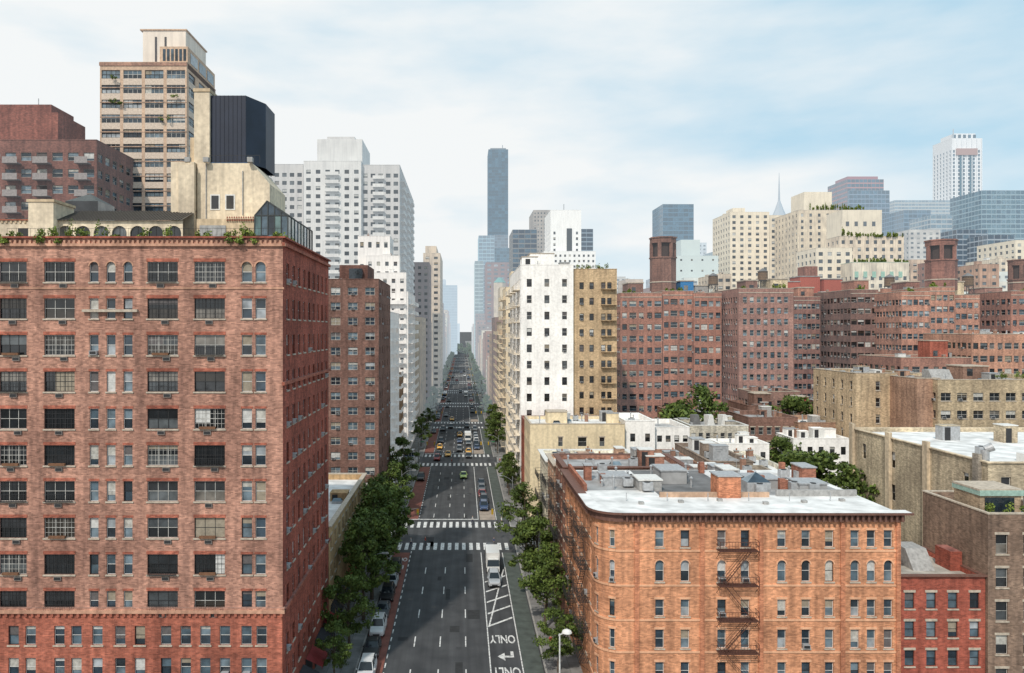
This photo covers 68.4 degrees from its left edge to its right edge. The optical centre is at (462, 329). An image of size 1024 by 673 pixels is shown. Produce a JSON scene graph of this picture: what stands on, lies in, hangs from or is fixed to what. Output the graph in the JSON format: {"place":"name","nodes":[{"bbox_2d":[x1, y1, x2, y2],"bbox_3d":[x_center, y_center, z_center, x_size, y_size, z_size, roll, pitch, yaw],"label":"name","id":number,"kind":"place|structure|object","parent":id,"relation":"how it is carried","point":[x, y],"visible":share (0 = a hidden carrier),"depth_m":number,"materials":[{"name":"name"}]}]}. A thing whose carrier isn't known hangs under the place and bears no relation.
{"place":"outdoors","nodes":[
{"label":"outdoors","id":0,"kind":"place"},
{"bbox_2d":[0,88,338,672],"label":"red brick apartment building","id":1,"kind":"structure","parent":0,"point":[164,453],"depth_m":69.00,"materials":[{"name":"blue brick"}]},
{"bbox_2d":[0,219,281,238],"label":"rooftop shrubs","id":2,"kind":"object","parent":1,"relation":"on","point":[81,232],"visible":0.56,"depth_m":69.34,"materials":[{"name":"green plant"}]},
{"bbox_2d":[269,164,303,224],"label":"grey apartment tower","id":3,"kind":"structure","parent":0,"point":[288,180],"depth_m":266.00,"materials":[{"name":"concrete"}]},
{"bbox_2d":[304,137,369,278],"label":"grey apartment tower","id":4,"kind":"structure","parent":0,"point":[332,197],"depth_m":262.00,"materials":[{"name":"concrete"}]},
{"bbox_2d":[329,473,366,612],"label":"commercial building","id":5,"kind":"structure","parent":0,"point":[345,491],"depth_m":106.23,"materials":[{"name":"paint"}]},
{"bbox_2d":[329,265,390,483],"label":"brown brick apartment tower","id":6,"kind":"structure","parent":0,"point":[359,367],"depth_m":148.00,"materials":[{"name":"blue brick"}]},
{"bbox_2d":[390,311,402,482],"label":"white apartment building","id":7,"kind":"structure","parent":0,"point":[395,399],"depth_m":180.19,"materials":[{"name":"paint"}]},
{"bbox_2d":[414,262,430,402],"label":"brown apartment tower","id":8,"kind":"structure","parent":0,"point":[422,282],"depth_m":345.00,"materials":[{"name":"brick"}]},
{"bbox_2d":[282,341,582,672],"bbox_3d":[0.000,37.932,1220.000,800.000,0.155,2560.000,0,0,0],"label":"pavement","id":9,"kind":"structure","parent":0,"point":[570,663],"depth_m":98.78,"materials":[{"name":"concrete"}]},
{"bbox_2d":[0,98,133,220],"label":"dark brick apartment building","id":10,"kind":"structure","parent":9,"relation":"on","point":[48,151],"depth_m":135.18,"materials":[{"name":"red brick"}]},
{"bbox_2d":[99,29,215,220],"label":"tan apartment tower","id":11,"kind":"structure","parent":9,"relation":"on","point":[143,135],"depth_m":150.15,"materials":[{"name":"brick"}]},
{"bbox_2d":[313,619,352,672],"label":"street tree","id":12,"kind":"object","parent":9,"relation":"on","point":[338,643],"visible":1,"depth_m":79.75,"materials":[{"name":"green plant"}]},
{"bbox_2d":[320,574,380,649],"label":"street tree","id":13,"kind":"object","parent":9,"relation":"on","point":[344,597],"visible":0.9,"depth_m":88.51,"materials":[{"name":"green plant"}]},
{"bbox_2d":[334,516,395,619],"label":"street tree","id":14,"kind":"object","parent":9,"relation":"on","point":[357,529],"visible":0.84,"depth_m":97.08,"materials":[{"name":"green plant"}]},
{"bbox_2d":[344,504,402,599],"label":"street tree","id":15,"kind":"object","parent":9,"relation":"on","point":[381,532],"visible":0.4,"depth_m":104.70,"materials":[{"name":"green plant"}]},
{"bbox_2d":[358,233,393,264],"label":"white stepped building","id":16,"kind":"structure","parent":9,"relation":"on","point":[373,245],"depth_m":238.00,"materials":[{"name":"paint"}]},
{"bbox_2d":[352,482,407,577],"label":"street tree","id":17,"kind":"object","parent":9,"relation":"on","point":[378,490],"visible":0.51,"depth_m":111.60,"materials":[{"name":"green plant"}]},
{"bbox_2d":[365,254,400,271],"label":"white stepped building","id":18,"kind":"structure","parent":9,"relation":"on","point":[382,263],"depth_m":233.00,"materials":[{"name":"paint"}]},
{"bbox_2d":[359,473,412,567],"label":"street tree","id":19,"kind":"object","parent":9,"relation":"on","point":[399,520],"visible":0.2,"depth_m":119.12,"materials":[{"name":"green plant"}]},
{"bbox_2d":[361,165,414,294],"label":"grey apartment tower","id":20,"kind":"structure","parent":9,"relation":"on","point":[387,204],"depth_m":264.00,"materials":[{"name":"concrete"}]},
{"bbox_2d":[374,269,406,447],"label":"white stepped building","id":21,"kind":"structure","parent":9,"relation":"on","point":[396,282],"depth_m":228.30,"materials":[{"name":"paint"}]},
{"bbox_2d":[380,461,414,499],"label":"street tree","id":22,"kind":"object","parent":9,"relation":"on","point":[395,470],"visible":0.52,"depth_m":151.43,"materials":[{"name":"green plant"}]},
{"bbox_2d":[390,291,418,448],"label":"white balcony building","id":23,"kind":"structure","parent":9,"relation":"on","point":[411,359],"depth_m":234.40,"materials":[{"name":"paint"}]},
{"bbox_2d":[389,436,422,489],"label":"street tree","id":24,"kind":"object","parent":9,"relation":"on","point":[402,441],"visible":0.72,"depth_m":168.29,"materials":[{"name":"green plant"}]},
{"bbox_2d":[415,317,425,416],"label":"tan apartment building","id":25,"kind":"structure","parent":9,"relation":"on","point":[422,321],"depth_m":310.83,"materials":[{"name":"concrete"}]},
{"bbox_2d":[423,246,442,402],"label":"tan apartment tower","id":26,"kind":"structure","parent":9,"relation":"on","point":[432,256],"depth_m":390.00,"materials":[{"name":"brick"}]},
{"bbox_2d":[474,261,482,358],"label":"glass tower","id":27,"kind":"structure","parent":9,"relation":"on","point":[478,287],"depth_m":780.00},
{"bbox_2d":[486,411,505,452],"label":"street tree","id":28,"kind":"object","parent":9,"relation":"on","point":[497,423],"visible":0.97,"depth_m":229.58,"materials":[{"name":"green plant"}]},
{"bbox_2d":[485,262,508,324],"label":"red apartment tower","id":29,"kind":"structure","parent":9,"relation":"on","point":[494,271],"depth_m":700.00,"materials":[{"name":"brick"}]},
{"bbox_2d":[496,452,520,494],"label":"street tree","id":30,"kind":"object","parent":9,"relation":"on","point":[509,471],"visible":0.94,"depth_m":171.07,"materials":[{"name":"green plant"}]},
{"bbox_2d":[493,481,543,547],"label":"street tree","id":31,"kind":"object","parent":9,"relation":"on","point":[521,490],"visible":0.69,"depth_m":125.78,"materials":[{"name":"green plant"}]},
{"bbox_2d":[507,514,557,597],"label":"street tree","id":32,"kind":"object","parent":9,"relation":"on","point":[528,533],"visible":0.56,"depth_m":105.16,"materials":[{"name":"green plant"}]},
{"bbox_2d":[518,541,570,623],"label":"street tree","id":33,"kind":"object","parent":9,"relation":"on","point":[541,580],"visible":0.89,"depth_m":94.00,"materials":[{"name":"green plant"}]},
{"bbox_2d":[532,606,582,672],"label":"street tree","id":34,"kind":"object","parent":9,"relation":"on","point":[549,612],"visible":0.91,"depth_m":82.66,"materials":[{"name":"green plant"}]},
{"bbox_2d":[545,204,580,250],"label":"white apartment tower","id":35,"kind":"structure","parent":9,"relation":"on","point":[563,230],"depth_m":420.00,"materials":[{"name":"paint"}]},
{"bbox_2d":[619,412,654,449],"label":"white rowhouse","id":36,"kind":"structure","parent":9,"relation":"on","point":[639,429],"depth_m":150.00,"materials":[{"name":"paint"}]},
{"bbox_2d":[617,236,721,418],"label":"red brick apartment block","id":37,"kind":"structure","parent":9,"relation":"on","point":[669,346],"depth_m":210.19,"materials":[{"name":"brick"}]},
{"bbox_2d":[653,418,689,448],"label":"white rowhouse","id":38,"kind":"structure","parent":9,"relation":"on","point":[669,433],"depth_m":152.00,"materials":[{"name":"paint"}]},
{"bbox_2d":[658,401,703,419],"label":"backyard tree","id":39,"kind":"object","parent":9,"relation":"on","point":[681,409],"visible":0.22,"depth_m":170.61,"materials":[{"name":"green plant"}]},
{"bbox_2d":[662,384,733,422],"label":"backyard tree","id":40,"kind":"object","parent":9,"relation":"on","point":[708,405],"visible":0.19,"depth_m":170.67,"materials":[{"name":"green plant"}]},
{"bbox_2d":[673,414,748,438],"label":"grey rowhouse","id":41,"kind":"structure","parent":9,"relation":"on","point":[725,426],"depth_m":156.18,"materials":[{"name":"brick"}]},
{"bbox_2d":[674,437,753,464],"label":"rowhouse","id":42,"kind":"structure","parent":9,"relation":"on","point":[696,449],"depth_m":116.12,"materials":[{"name":"brick"}]},
{"bbox_2d":[698,272,730,291],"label":"midtown building","id":43,"kind":"structure","parent":9,"relation":"on","point":[724,281],"depth_m":300.22,"materials":[{"name":"concrete"}]},
{"bbox_2d":[708,431,769,459],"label":"white rowhouse","id":44,"kind":"structure","parent":9,"relation":"on","point":[742,441],"depth_m":148.69,"materials":[{"name":"paint"}]},
{"bbox_2d":[732,447,790,469],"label":"rowhouse","id":45,"kind":"structure","parent":9,"relation":"on","point":[748,453],"depth_m":119.51,"materials":[{"name":"brick"}]},
{"bbox_2d":[726,406,797,457],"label":"brick rowhouse","id":46,"kind":"structure","parent":9,"relation":"on","point":[763,424],"depth_m":160.06,"materials":[{"name":"red brick"}]},
{"bbox_2d":[738,385,799,404],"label":"brick walkup building","id":47,"kind":"structure","parent":9,"relation":"on","point":[778,394],"depth_m":191.73,"materials":[{"name":"brown brick"}]},
{"bbox_2d":[728,392,812,414],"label":"brick rowhouse","id":48,"kind":"structure","parent":9,"relation":"on","point":[756,400],"depth_m":186.00,"materials":[{"name":"brown brick"}]},
{"bbox_2d":[769,435,801,465],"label":"backyard tree","id":49,"kind":"object","parent":9,"relation":"on","point":[780,443],"visible":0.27,"depth_m":150.96,"materials":[{"name":"green plant"}]},
{"bbox_2d":[766,394,812,414],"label":"backyard tree","id":50,"kind":"object","parent":9,"relation":"on","point":[794,404],"visible":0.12,"depth_m":174.89,"materials":[{"name":"green plant"}]},
{"bbox_2d":[770,447,835,480],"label":"backyard tree","id":51,"kind":"object","parent":9,"relation":"on","point":[793,456],"visible":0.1,"depth_m":115.97,"materials":[{"name":"green plant"}]},
{"bbox_2d":[771,414,835,431],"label":"brick rowhouse","id":52,"kind":"structure","parent":9,"relation":"on","point":[805,422],"depth_m":158.00,"materials":[{"name":"brown brick"}]},
{"bbox_2d":[793,287,825,398],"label":"red brick apartment complex","id":53,"kind":"structure","parent":9,"relation":"on","point":[806,331],"depth_m":244.00,"materials":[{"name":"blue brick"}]},
{"bbox_2d":[788,266,842,292],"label":"red rooftop structure","id":54,"kind":"object","parent":53,"relation":"on","point":[807,276],"visible":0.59,"depth_m":259.00,"materials":[{"name":"brick"}]},
{"bbox_2d":[776,427,848,486],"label":"white rowhouse","id":55,"kind":"structure","parent":9,"relation":"on","point":[817,439],"depth_m":148.50,"materials":[{"name":"paint"}]},
{"bbox_2d":[807,450,843,485],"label":"backyard tree","id":56,"kind":"object","parent":9,"relation":"on","point":[832,457],"visible":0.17,"depth_m":118.06,"materials":[{"name":"green plant"}]},
{"bbox_2d":[819,461,879,500],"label":"backyard tree","id":57,"kind":"object","parent":9,"relation":"on","point":[850,480],"visible":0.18,"depth_m":110.37,"materials":[{"name":"green plant"}]},
{"bbox_2d":[813,274,894,367],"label":"red brick apartment complex","id":58,"kind":"structure","parent":9,"relation":"on","point":[848,336],"depth_m":231.99,"materials":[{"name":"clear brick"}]},
{"bbox_2d":[828,176,883,209],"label":"blue glass tower","id":59,"kind":"structure","parent":9,"relation":"on","point":[839,189],"depth_m":763.01,"materials":[{"name":"glass"}]},
{"bbox_2d":[847,190,889,215],"bbox_3d":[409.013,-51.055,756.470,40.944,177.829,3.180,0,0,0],"label":"blue glass tower","id":60,"kind":"structure","parent":9,"relation":"on","point":[873,199],"depth_m":755.00,"materials":[{"name":"glass"}]},
{"bbox_2d":[840,262,908,290],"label":"stepped cream building","id":61,"kind":"structure","parent":9,"relation":"on","point":[875,273],"depth_m":325.00,"materials":[{"name":"concrete"}]},
{"bbox_2d":[809,203,907,261],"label":"rooftop shrubs","id":62,"kind":"object","parent":61,"relation":"on","point":[833,207],"visible":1,"depth_m":339.75,"materials":[{"name":"green plant"}]},
{"bbox_2d":[885,370,940,426],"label":"tan brick building","id":63,"kind":"structure","parent":9,"relation":"on","point":[911,402],"depth_m":143.12,"materials":[{"name":"brick"}]},
{"bbox_2d":[859,340,971,371],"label":"red brick rowhouse","id":64,"kind":"structure","parent":9,"relation":"on","point":[934,354],"depth_m":189.00,"materials":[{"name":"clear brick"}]},
{"bbox_2d":[874,239,979,354],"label":"red brick apartment block","id":65,"kind":"structure","parent":9,"relation":"on","point":[904,320],"depth_m":219.00,"materials":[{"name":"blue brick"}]},
{"bbox_2d":[910,215,951,232],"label":"glass office block","id":66,"kind":"structure","parent":9,"relation":"on","point":[942,223],"depth_m":640.00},
{"bbox_2d":[901,542,987,672],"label":"red brick rowhouse","id":67,"kind":"structure","parent":9,"relation":"on","point":[942,608],"depth_m":74.30,"materials":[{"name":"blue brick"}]},
{"bbox_2d":[893,364,1023,426],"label":"tan brick building","id":68,"kind":"structure","parent":9,"relation":"on","point":[968,395],"depth_m":139.50,"materials":[{"name":"beige brick"}]},
{"bbox_2d":[922,481,1023,672],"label":"brown brick rowhouse","id":69,"kind":"structure","parent":9,"relation":"on","point":[990,545],"depth_m":74.22,"materials":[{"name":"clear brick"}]},
{"bbox_2d":[958,261,998,291],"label":"midtown building","id":70,"kind":"structure","parent":9,"relation":"on","point":[985,275],"depth_m":330.18,"materials":[{"name":"stone"}]},
{"bbox_2d":[964,259,1023,332],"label":"red brick apartment block","id":71,"kind":"structure","parent":9,"relation":"on","point":[1001,311],"depth_m":223.78,"materials":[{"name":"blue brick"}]},
{"bbox_2d":[443,285,456,353],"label":"glass tower","id":72,"kind":"structure","parent":0,"point":[450,298],"depth_m":1150.00,"materials":[{"name":"glass"}]},
{"bbox_2d":[356,341,544,672],"bbox_3d":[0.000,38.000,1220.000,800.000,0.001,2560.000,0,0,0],"label":"road","id":73,"kind":"structure","parent":0,"point":[428,627],"depth_m":114.22,"materials":[{"name":"asphalt"}]},
{"bbox_2d":[356,653,376,672],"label":"parked car","id":74,"kind":"object","parent":73,"relation":"on","point":[368,663],"visible":1,"depth_m":81.90,"materials":[{"name":"white paint"}]},
{"bbox_2d":[398,416,479,672],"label":"road patches","id":75,"kind":"object","parent":73,"relation":"on","point":[473,614],"visible":0.91,"depth_m":108.36,"materials":[{"name":"asphalt"}]},
{"bbox_2d":[368,357,543,672],"bbox_3d":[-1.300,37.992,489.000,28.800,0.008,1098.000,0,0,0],"label":"road marking","id":76,"kind":"object","parent":73,"relation":"on","point":[530,657],"visible":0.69,"depth_m":119.97,"materials":[{"name":"white paint"}]},
{"bbox_2d":[485,544,499,572],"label":"delivery truck","id":77,"kind":"object","parent":73,"relation":"on","point":[492,555],"visible":0.91,"depth_m":117.95,"materials":[{"name":"white paint"}]},
{"bbox_2d":[460,332,471,340],"bbox_3d":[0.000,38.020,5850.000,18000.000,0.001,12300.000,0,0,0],"label":"building","id":78,"kind":"structure","parent":0,"point":[465,336],"depth_m":4164.40,"materials":[{"name":"concrete"}]},
{"bbox_2d":[882,210,930,235],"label":"glass office block","id":79,"kind":"structure","parent":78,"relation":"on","point":[898,221],"depth_m":705.33,"materials":[{"name":"glass"}]},
{"bbox_2d":[890,200,949,214],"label":"glass office block","id":80,"kind":"structure","parent":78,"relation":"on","point":[938,207],"depth_m":900.00,"materials":[{"name":"glass"}]},
{"bbox_2d":[933,129,981,199],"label":"slender concrete skyscraper","id":81,"kind":"structure","parent":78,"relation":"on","point":[957,165],"depth_m":900.60,"materials":[{"name":"concrete"}]},
{"bbox_2d":[950,190,1023,239],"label":"glass office tower","id":82,"kind":"structure","parent":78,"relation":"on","point":[996,212],"depth_m":620.00,"materials":[{"name":"glass"}]},
{"bbox_2d":[478,235,493,313],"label":"glass tower","id":83,"kind":"structure","parent":0,"point":[485,248],"depth_m":820.00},
{"bbox_2d":[487,145,507,234],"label":"glass skyscraper","id":84,"kind":"structure","parent":0,"point":[497,191],"depth_m":1150.00,"materials":[{"name":"glass"}]},
{"bbox_2d":[493,323,502,442],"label":"cream balcony building","id":85,"kind":"structure","parent":0,"point":[498,350],"depth_m":262.49,"materials":[{"name":"concrete"}]},
{"bbox_2d":[499,271,513,453],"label":"cream balcony building","id":86,"kind":"structure","parent":0,"point":[505,356],"depth_m":230.39,"materials":[{"name":"paint"}]},
{"bbox_2d":[0,0,1023,331],"label":"sky","id":87,"kind":"structure","parent":0,"point":[614,112],"materials":[{"name":"white"}]},
{"bbox_2d":[509,230,536,272],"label":"dark glass tower","id":88,"kind":"structure","parent":0,"point":[522,242],"depth_m":560.00,"materials":[{"name":"glass"}]},
{"bbox_2d":[505,253,573,484],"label":"white apartment tower","id":89,"kind":"structure","parent":0,"point":[540,334],"depth_m":172.00,"materials":[{"name":"paint"}]},
{"bbox_2d":[529,210,549,252],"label":"grey apartment tower","id":90,"kind":"structure","parent":0,"point":[537,220],"depth_m":600.00,"materials":[{"name":"stone"}]},
{"bbox_2d":[542,251,595,268],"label":"white apartment tower","id":91,"kind":"structure","parent":0,"point":[581,258],"depth_m":415.00,"materials":[{"name":"paint"}]},
{"bbox_2d":[524,409,624,516],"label":"cream corner building","id":92,"kind":"structure","parent":0,"point":[560,429],"depth_m":148.30,"materials":[{"name":"paint"}]},
{"bbox_2d":[535,446,629,548],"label":"tenement building","id":93,"kind":"structure","parent":0,"point":[543,463],"depth_m":123.68,"materials":[{"name":"brick"}]},
{"bbox_2d":[542,446,624,593],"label":"tenement building","id":94,"kind":"structure","parent":0,"point":[551,473],"depth_m":112.06,"materials":[{"name":"brick"}]},
{"bbox_2d":[573,265,616,414],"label":"tan brick wing","id":95,"kind":"structure","parent":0,"point":[594,341],"depth_m":173.00,"materials":[{"name":"brick"}]},
{"bbox_2d":[550,447,690,621],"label":"tenement building","id":96,"kind":"structure","parent":0,"point":[639,458],"depth_m":101.16,"materials":[{"name":"brick"}]},
{"bbox_2d":[652,204,693,241],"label":"blue glass tower","id":97,"kind":"structure","parent":0,"point":[676,220],"depth_m":640.00,"materials":[{"name":"glass"}]},
{"bbox_2d":[676,240,717,280],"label":"pale concrete building","id":98,"kind":"structure","parent":0,"point":[691,262],"depth_m":420.00,"materials":[{"name":"paint"}]},
{"bbox_2d":[560,461,913,672],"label":"orange brick corner building","id":99,"kind":"structure","parent":0,"point":[720,568],"depth_m":74.00,"materials":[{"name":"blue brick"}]},
{"bbox_2d":[713,208,768,288],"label":"cream apartment tower","id":100,"kind":"structure","parent":0,"point":[741,243],"depth_m":430.00,"materials":[{"name":"concrete"}]},
{"bbox_2d":[709,268,793,405],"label":"red brick apartment complex","id":101,"kind":"structure","parent":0,"point":[757,335],"depth_m":200.00,"materials":[{"name":"brick"}]},
{"bbox_2d":[769,215,781,277],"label":"cream apartment tower","id":102,"kind":"structure","parent":0,"point":[772,246],"depth_m":434.00,"materials":[{"name":"stone"}]},
{"bbox_2d":[775,192,840,280],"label":"cream apartment tower","id":103,"kind":"structure","parent":0,"point":[800,226],"depth_m":404.00,"materials":[{"name":"stone"}]},
{"bbox_2d":[796,248,851,278],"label":"cream apartment tower","id":104,"kind":"structure","parent":0,"point":[828,262],"depth_m":335.00,"materials":[{"name":"concrete"}]},
{"bbox_2d":[813,364,916,437],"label":"tan brick building","id":105,"kind":"structure","parent":0,"point":[857,396],"depth_m":152.72,"materials":[{"name":"beige brick"}]},
{"bbox_2d":[826,210,903,261],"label":"stepped cream building","id":106,"kind":"structure","parent":0,"point":[888,249],"depth_m":342.90,"materials":[{"name":"stone"}]},
{"bbox_2d":[891,230,939,259],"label":"midtown building","id":107,"kind":"structure","parent":0,"point":[914,245],"depth_m":480.00,"materials":[{"name":"concrete"}]},
{"bbox_2d":[849,423,1023,545],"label":"tan walkup building","id":108,"kind":"structure","parent":0,"point":[902,468],"depth_m":101.24,"materials":[{"name":"brick"}]},
{"bbox_2d":[940,230,987,266],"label":"dark office tower","id":109,"kind":"structure","parent":0,"point":[961,236],"depth_m":520.00,"materials":[{"name":"blue glass"}]},
{"bbox_2d":[923,328,1023,373],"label":"orange brick building","id":110,"kind":"structure","parent":0,"point":[995,351],"depth_m":190.05,"materials":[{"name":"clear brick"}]},
{"bbox_2d":[967,235,1013,261],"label":"dark office tower","id":111,"kind":"structure","parent":0,"point":[973,243],"depth_m":507.67,"materials":[{"name":"blue glass"}]},
{"bbox_2d":[977,240,1023,260],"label":"cream apartment tower","id":112,"kind":"structure","parent":0,"point":[1011,249],"depth_m":409.63,"materials":[{"name":"concrete"}]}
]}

